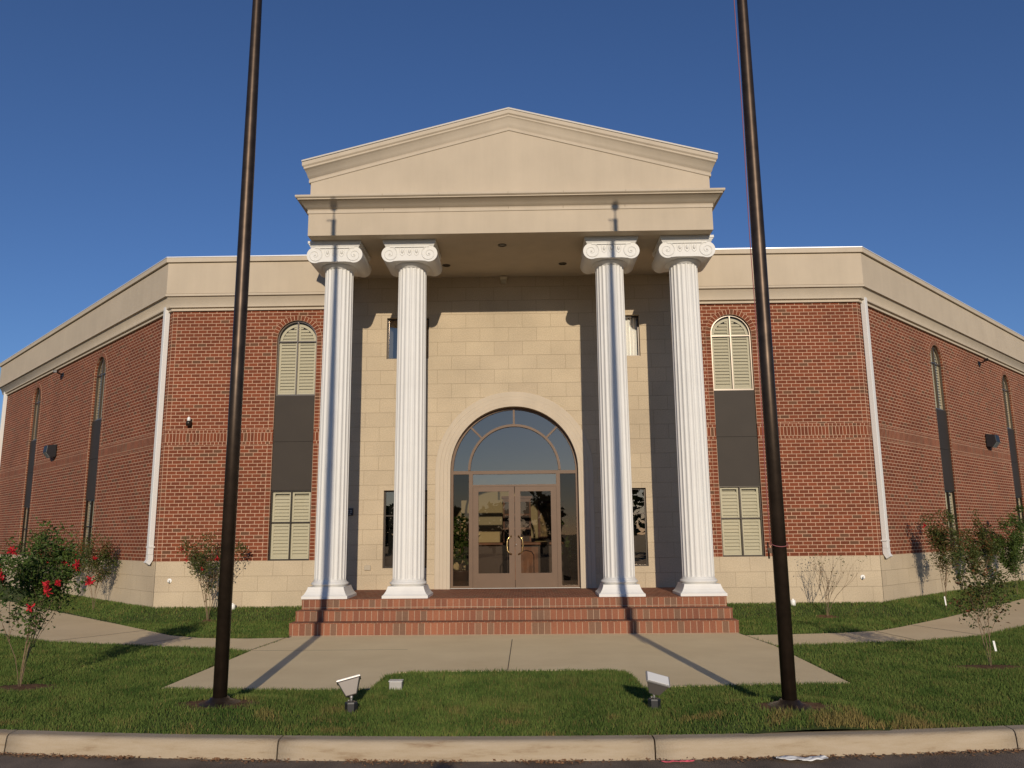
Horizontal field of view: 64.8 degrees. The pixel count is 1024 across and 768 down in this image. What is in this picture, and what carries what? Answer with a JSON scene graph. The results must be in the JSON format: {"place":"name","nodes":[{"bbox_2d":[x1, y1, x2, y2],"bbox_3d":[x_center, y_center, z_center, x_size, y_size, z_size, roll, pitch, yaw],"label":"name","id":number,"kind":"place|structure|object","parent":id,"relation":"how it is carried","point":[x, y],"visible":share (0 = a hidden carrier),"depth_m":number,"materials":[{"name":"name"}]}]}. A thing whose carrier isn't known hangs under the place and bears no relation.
{"place":"outdoors","nodes":[
{"label":"outdoors","id":0,"kind":"place"},
{"bbox_2d":[0,600,286,650],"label":"path","id":1,"kind":"structure","parent":0,"point":[68,627],"depth_m":13.98,"materials":[{"name":"concrete"}]},
{"bbox_2d":[165,633,849,689],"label":"entrance slab","id":2,"kind":"structure","parent":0,"point":[328,662],"depth_m":10.81,"materials":[{"name":"concrete"}]},
{"bbox_2d":[56,625,971,669],"bbox_3d":[-0.034,3.920,12.114,14.901,0.001,4.563,-1,-10,1],"label":"slab joint","id":3,"kind":"object","parent":2,"relation":"on","point":[407,649],"visible":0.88,"depth_m":12.36,"materials":[{"name":"brown"}]},
{"bbox_2d":[0,750,1023,767],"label":"road","id":4,"kind":"structure","parent":0,"point":[1007,759],"depth_m":6.41,"materials":[{"name":"grey asphalt"}]},
{"bbox_2d":[0,748,1023,765],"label":"leaf litter","id":5,"kind":"object","parent":4,"relation":"on","point":[440,761],"visible":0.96,"depth_m":6.50,"materials":[{"name":"brown plant"}]},
{"bbox_2d":[662,760,693,761],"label":"ribbon litter","id":6,"kind":"object","parent":4,"relation":"on","point":[679,761],"visible":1,"depth_m":6.37,"materials":[{"name":"red"}]},
{"bbox_2d":[776,755,827,760],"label":"paper litter","id":7,"kind":"object","parent":4,"relation":"on","point":[809,758],"visible":1,"depth_m":6.38,"materials":[{"name":"white paper"}]},
{"bbox_2d":[0,572,1023,736],"bbox_3d":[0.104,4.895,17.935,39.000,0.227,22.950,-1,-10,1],"label":"lawn","id":8,"kind":"structure","parent":0,"point":[15,598],"depth_m":8.42,"materials":[{"name":"green plant"}]},
{"bbox_2d":[1,525,51,590],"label":"crape myrtle","id":9,"kind":"object","parent":8,"relation":"on","point":[5,552],"visible":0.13,"depth_m":20.82,"materials":[{"name":"green plant"}]},
{"bbox_2d":[0,684,60,691],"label":"soil patch","id":10,"kind":"object","parent":8,"relation":"on","point":[22,687],"visible":0.65,"depth_m":9.04,"materials":[{"name":"brown soil"}]},
{"bbox_2d":[0,513,95,686],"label":"crape myrtle","id":11,"kind":"object","parent":10,"relation":"on","point":[44,586],"visible":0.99,"depth_m":9.26,"materials":[{"name":"green plant"}]},
{"bbox_2d":[40,525,88,608],"bbox_3d":[-10.523,4.225,18.886,1.233,2.069,1.018,6,-12,-30],"label":"crape myrtle","id":12,"kind":"object","parent":8,"relation":"on","point":[79,546],"visible":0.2,"depth_m":18.95,"materials":[{"name":"green plant"}]},
{"bbox_2d":[72,527,120,609],"bbox_3d":[-9.214,4.053,17.774,1.023,1.842,1.131,-1,-10,1],"label":"crape myrtle","id":13,"kind":"object","parent":8,"relation":"on","point":[96,563],"visible":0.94,"depth_m":17.71,"materials":[{"name":"green plant"}]},
{"bbox_2d":[176,699,259,709],"bbox_3d":[-2.770,3.006,7.591,0.855,0.022,0.510,-1,-10,1],"label":"soil patch","id":14,"kind":"object","parent":8,"relation":"on","point":[196,703],"visible":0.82,"depth_m":7.55,"materials":[{"name":"brown soil"}]},
{"bbox_2d":[198,0,261,708],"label":"flagpole","id":15,"kind":"object","parent":14,"relation":"on","point":[223,633],"visible":0.91,"depth_m":8.13,"materials":[{"name":"brown metal"}]},
{"bbox_2d":[336,674,360,713],"bbox_3d":[-1.564,2.957,7.706,0.226,0.359,0.181,1,-11,-7],"label":"ground floodlight","id":16,"kind":"object","parent":8,"relation":"on","point":[348,686],"visible":0.99,"depth_m":7.66,"materials":[{"name":"white metal"}]},
{"bbox_2d":[388,679,403,689],"bbox_3d":[-1.264,3.284,8.795,0.150,0.105,0.110,-1,-10,1],"label":"utility cover","id":17,"kind":"object","parent":8,"relation":"on","point":[395,683],"visible":0.83,"depth_m":8.75,"materials":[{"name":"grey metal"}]},
{"bbox_2d":[0,107,1023,636],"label":"building","id":18,"kind":"structure","parent":8,"relation":"on","point":[408,397],"depth_m":16.97,"materials":[{"name":"brick"}]},
{"bbox_2d":[20,506,29,554],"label":"window","id":19,"kind":"structure","parent":18,"relation":"in","point":[26,512],"depth_m":24.58,"materials":[{"name":"brown metal"}]},
{"bbox_2d":[31,388,39,440],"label":"window","id":20,"kind":"structure","parent":18,"relation":"in","point":[37,401],"depth_m":25.20,"materials":[{"name":"beige wood"}]},
{"bbox_2d":[43,444,56,457],"bbox_3d":[-13.062,1.899,22.791,0.285,0.378,0.340,9,-14,-43],"label":"wall floodlight","id":21,"kind":"object","parent":18,"relation":"attached to","point":[49,451],"depth_m":22.68,"materials":[{"name":"black metal"}]},
{"bbox_2d":[82,499,94,555],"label":"window","id":22,"kind":"structure","parent":18,"relation":"in","point":[90,510],"depth_m":20.39,"materials":[{"name":"brown metal"}]},
{"bbox_2d":[93,357,105,420],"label":"window","id":23,"kind":"structure","parent":18,"relation":"in","point":[96,416],"depth_m":20.97,"materials":[{"name":"grey metal"}]},
{"bbox_2d":[186,417,192,425],"bbox_3d":[-6.853,0.792,17.113,0.110,0.195,0.145,-1,-10,1],"label":"security camera","id":24,"kind":"object","parent":18,"relation":"attached to","point":[189,421],"visible":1,"depth_m":17.07,"materials":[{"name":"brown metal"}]},
{"bbox_2d":[268,490,311,560],"bbox_3d":[-4.617,2.954,16.878,0.905,1.586,0.165,-1,-10,1],"label":"window","id":25,"kind":"structure","parent":18,"relation":"in","point":[290,510],"depth_m":16.86,"materials":[{"name":"beige wood"}]},
{"bbox_2d":[276,321,316,395],"bbox_3d":[-4.650,-0.538,17.525,0.905,1.775,0.165,-1,-10,1],"label":"window","id":26,"kind":"structure","parent":18,"relation":"in","point":[297,341],"depth_m":17.51,"materials":[{"name":"beige wood"}]},
{"bbox_2d":[348,508,352,515],"bbox_3d":[-3.371,2.655,16.734,0.150,0.150,0.040,-1,-10,1],"label":"keypad","id":27,"kind":"object","parent":18,"relation":"attached to","point":[350,511],"visible":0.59,"depth_m":16.72,"materials":[{"name":"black plastic"}]},
{"bbox_2d":[364,565,370,569],"bbox_3d":[-2.960,3.767,16.523,0.130,0.100,0.034,-1,-10,1],"label":"wall outlet","id":28,"kind":"object","parent":18,"relation":"attached to","point":[367,567],"depth_m":16.51,"materials":[{"name":"beige plastic"}]},
{"bbox_2d":[383,490,426,567],"bbox_3d":[-2.201,3.095,17.210,1.512,2.186,0.920,-1,-10,1],"label":"window","id":29,"kind":"structure","parent":18,"relation":"in","point":[388,495],"depth_m":17.58,"materials":[{"name":"clear glass"}]},
{"bbox_2d":[387,319,428,358],"bbox_3d":[-2.238,-0.889,17.947,1.512,1.508,0.920,-1,-10,1],"label":"window","id":30,"kind":"structure","parent":18,"relation":"in","point":[392,323],"depth_m":17.69,"materials":[{"name":"glass"}]},
{"bbox_2d":[453,512,480,585],"bbox_3d":[-1.083,3.503,17.127,0.850,1.581,0.865,-1,-10,1],"label":"potted plant","id":31,"kind":"object","parent":18,"relation":"on","point":[460,576],"visible":0.8,"depth_m":17.02,"materials":[{"name":"green plant"}]},
{"bbox_2d":[473,487,516,587],"bbox_3d":[-0.356,3.165,16.712,0.911,2.059,0.133,-1,-10,1],"label":"door","id":32,"kind":"structure","parent":18,"relation":"in","point":[480,580],"depth_m":16.67,"materials":[{"name":"brown metal"}]},
{"bbox_2d":[500,276,506,283],"bbox_3d":[-0.182,-2.259,17.540,0.160,0.130,0.120,-1,-10,1],"label":"emergency light","id":33,"kind":"object","parent":18,"relation":"attached to","point":[503,279],"visible":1,"depth_m":17.49,"materials":[{"name":"beige"}]},
{"bbox_2d":[479,542,570,581],"bbox_3d":[0.112,4.171,18.918,2.600,0.899,0.700,-1,-10,1],"label":"reception desk","id":34,"kind":"object","parent":18,"relation":"on","point":[536,557],"visible":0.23,"depth_m":18.66,"materials":[{"name":"brown wood"}]},
{"bbox_2d":[515,486,557,587],"bbox_3d":[0.500,3.154,16.697,0.866,2.059,0.133,-1,-10,1],"label":"door","id":35,"kind":"structure","parent":18,"relation":"in","point":[523,580],"depth_m":16.66,"materials":[{"name":"brown metal"}]},
{"bbox_2d":[538,501,564,538],"bbox_3d":[1.054,3.655,21.724,0.700,1.000,0.095,-1,-10,1],"label":"framed painting","id":36,"kind":"object","parent":18,"relation":"attached to","point":[544,519],"visible":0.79,"depth_m":21.68,"materials":[{"name":"multicoloured wood"}]},
{"bbox_2d":[561,515,577,584],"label":"potted plant","id":37,"kind":"object","parent":18,"relation":"on","point":[572,542],"visible":0.51,"depth_m":17.65,"materials":[{"name":"green plant"}]},
{"bbox_2d":[625,316,639,355],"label":"window","id":38,"kind":"structure","parent":18,"relation":"in","point":[631,322],"depth_m":17.52,"materials":[{"name":"white metal"}]},
{"bbox_2d":[632,488,647,565],"bbox_3d":[2.336,3.038,17.132,1.512,2.186,0.920,-1,-10,1],"label":"window","id":39,"kind":"structure","parent":18,"relation":"in","point":[638,494],"depth_m":17.52,"materials":[{"name":"clear glass"}]},
{"bbox_2d":[711,315,753,389],"bbox_3d":[4.703,-0.654,17.364,0.905,1.775,0.165,-1,-10,1],"label":"window","id":40,"kind":"structure","parent":18,"relation":"in","point":[732,367],"depth_m":17.34,"materials":[{"name":"beige wood"}]},
{"bbox_2d":[719,485,764,556],"bbox_3d":[4.736,2.838,16.717,0.905,1.586,0.165,-1,-10,1],"label":"window","id":41,"kind":"structure","parent":18,"relation":"in","point":[740,506],"depth_m":16.69,"materials":[{"name":"beige wood"}]},
{"bbox_2d":[931,346,945,410],"bbox_3d":[10.659,-0.144,20.420,0.905,1.774,0.165,9,-14,-43],"label":"window","id":42,"kind":"structure","parent":18,"relation":"in","point":[934,373],"depth_m":20.53,"materials":[{"name":"beige wood"}]},
{"bbox_2d":[945,491,959,550],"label":"window","id":43,"kind":"structure","parent":18,"relation":"in","point":[949,500],"depth_m":19.97,"materials":[{"name":"brown metal"}]},
{"bbox_2d":[985,434,999,447],"bbox_3d":[13.278,1.568,22.266,0.340,0.378,0.285,9,-14,-43],"label":"wall floodlight","id":44,"kind":"object","parent":18,"relation":"attached to","point":[992,440],"depth_m":22.16,"materials":[{"name":"black metal"}]},
{"bbox_2d":[1002,375,1012,429],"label":"window","id":45,"kind":"structure","parent":18,"relation":"in","point":[1006,398],"depth_m":24.54,"materials":[{"name":"beige wood"}]},
{"bbox_2d":[1015,496,1023,545],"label":"window","id":46,"kind":"structure","parent":18,"relation":"in","point":[1019,502],"depth_m":23.93,"materials":[{"name":"brown metal"}]},
{"bbox_2d":[0,725,1023,761],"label":"curb","id":47,"kind":"structure","parent":8,"relation":"on","point":[557,748],"depth_m":6.58,"materials":[{"name":"concrete"}]},
{"bbox_2d":[645,671,669,709],"bbox_3d":[1.387,2.916,7.645,0.223,0.363,0.192,-2,-11,7],"label":"ground floodlight","id":48,"kind":"object","parent":8,"relation":"on","point":[658,684],"visible":0.98,"depth_m":7.63,"materials":[{"name":"white metal"}]},
{"bbox_2d":[790,599,795,605],"bbox_3d":[5.617,4.375,16.118,0.100,0.160,0.100,-1,-10,1],"label":"drain cap","id":49,"kind":"object","parent":8,"relation":"on","point":[793,602],"visible":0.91,"depth_m":16.08,"materials":[{"name":"white plastic"}]},
{"bbox_2d":[751,701,844,712],"bbox_3d":[2.569,2.898,7.258,0.882,0.028,0.496,-1,-10,1],"label":"soil patch","id":50,"kind":"object","parent":8,"relation":"on","point":[814,705],"visible":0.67,"depth_m":7.23,"materials":[{"name":"brown soil"}]},
{"bbox_2d":[734,0,811,710],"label":"flagpole","id":51,"kind":"object","parent":50,"relation":"on","point":[778,551],"visible":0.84,"depth_m":7.77,"materials":[{"name":"brown metal"}]},
{"bbox_2d":[817,615,837,617],"bbox_3d":[6.060,4.468,15.487,0.435,0.052,0.280,-1,-10,1],"label":"soil patch","id":52,"kind":"object","parent":8,"relation":"on","point":[825,616],"visible":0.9,"depth_m":15.50,"materials":[{"name":"brown soil"}]},
{"bbox_2d":[806,540,866,616],"bbox_3d":[6.277,3.684,15.505,0.964,1.625,1.141,9,-14,-43],"label":"crape myrtle","id":53,"kind":"object","parent":52,"relation":"on","point":[826,599],"visible":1,"depth_m":15.53,"materials":[{"name":"brown plant"}]},
{"bbox_2d":[915,506,968,608],"bbox_3d":[9.087,3.622,16.803,0.979,2.121,1.044,-10,-14,42],"label":"crape myrtle","id":54,"kind":"object","parent":8,"relation":"on","point":[938,538],"visible":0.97,"depth_m":16.89,"materials":[{"name":"green plant"}]},
{"bbox_2d":[950,506,1005,596],"bbox_3d":[10.856,3.928,18.717,0.979,2.164,1.370,-1,-10,1],"label":"crape myrtle","id":55,"kind":"object","parent":8,"relation":"on","point":[986,546],"visible":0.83,"depth_m":18.70,"materials":[{"name":"green plant"}]},
{"bbox_2d":[944,665,1023,669],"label":"soil patch","id":56,"kind":"object","parent":8,"relation":"on","point":[992,666],"visible":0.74,"depth_m":9.78,"materials":[{"name":"brown soil"}]},
{"bbox_2d":[943,530,1021,665],"bbox_3d":[5.779,2.648,9.932,0.990,1.669,0.787,3,-11,-20],"label":"crape myrtle","id":57,"kind":"object","parent":56,"relation":"on","point":[989,588],"visible":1,"depth_m":9.94,"materials":[{"name":"green plant"}]},
{"bbox_2d":[986,505,1023,594],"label":"crape myrtle","id":58,"kind":"object","parent":8,"relation":"on","point":[1013,550],"visible":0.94,"depth_m":20.20,"materials":[{"name":"green plant"}]},
{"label":"soil patch","id":59,"kind":"structure","parent":8,"relation":"on","visible":0},
{"bbox_2d":[177,526,246,620],"bbox_3d":[-5.961,3.739,15.894,0.958,1.859,1.276,-10,-14,42],"label":"crape myrtle","id":60,"kind":"object","parent":59,"relation":"on","point":[200,565],"visible":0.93,"depth_m":15.81,"materials":[{"name":"green plant"}]},
{"bbox_2d":[0,0,1023,422],"label":"sky","id":61,"kind":"structure","parent":0,"point":[892,129],"materials":[{"name":"blue"}]},
{"bbox_2d":[501,496,531,541],"bbox_3d":[0.134,3.829,20.151,0.770,2.019,0.440,-1,-10,1],"label":"bookcase","id":62,"kind":"object","parent":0,"point":[525,504],"visible":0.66,"depth_m":20.03,"materials":[{"name":"red wood"}]},
{"bbox_2d":[745,599,1023,645],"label":"path","id":63,"kind":"structure","parent":0,"point":[1015,618],"depth_m":13.32,"materials":[{"name":"concrete"}]}
]}

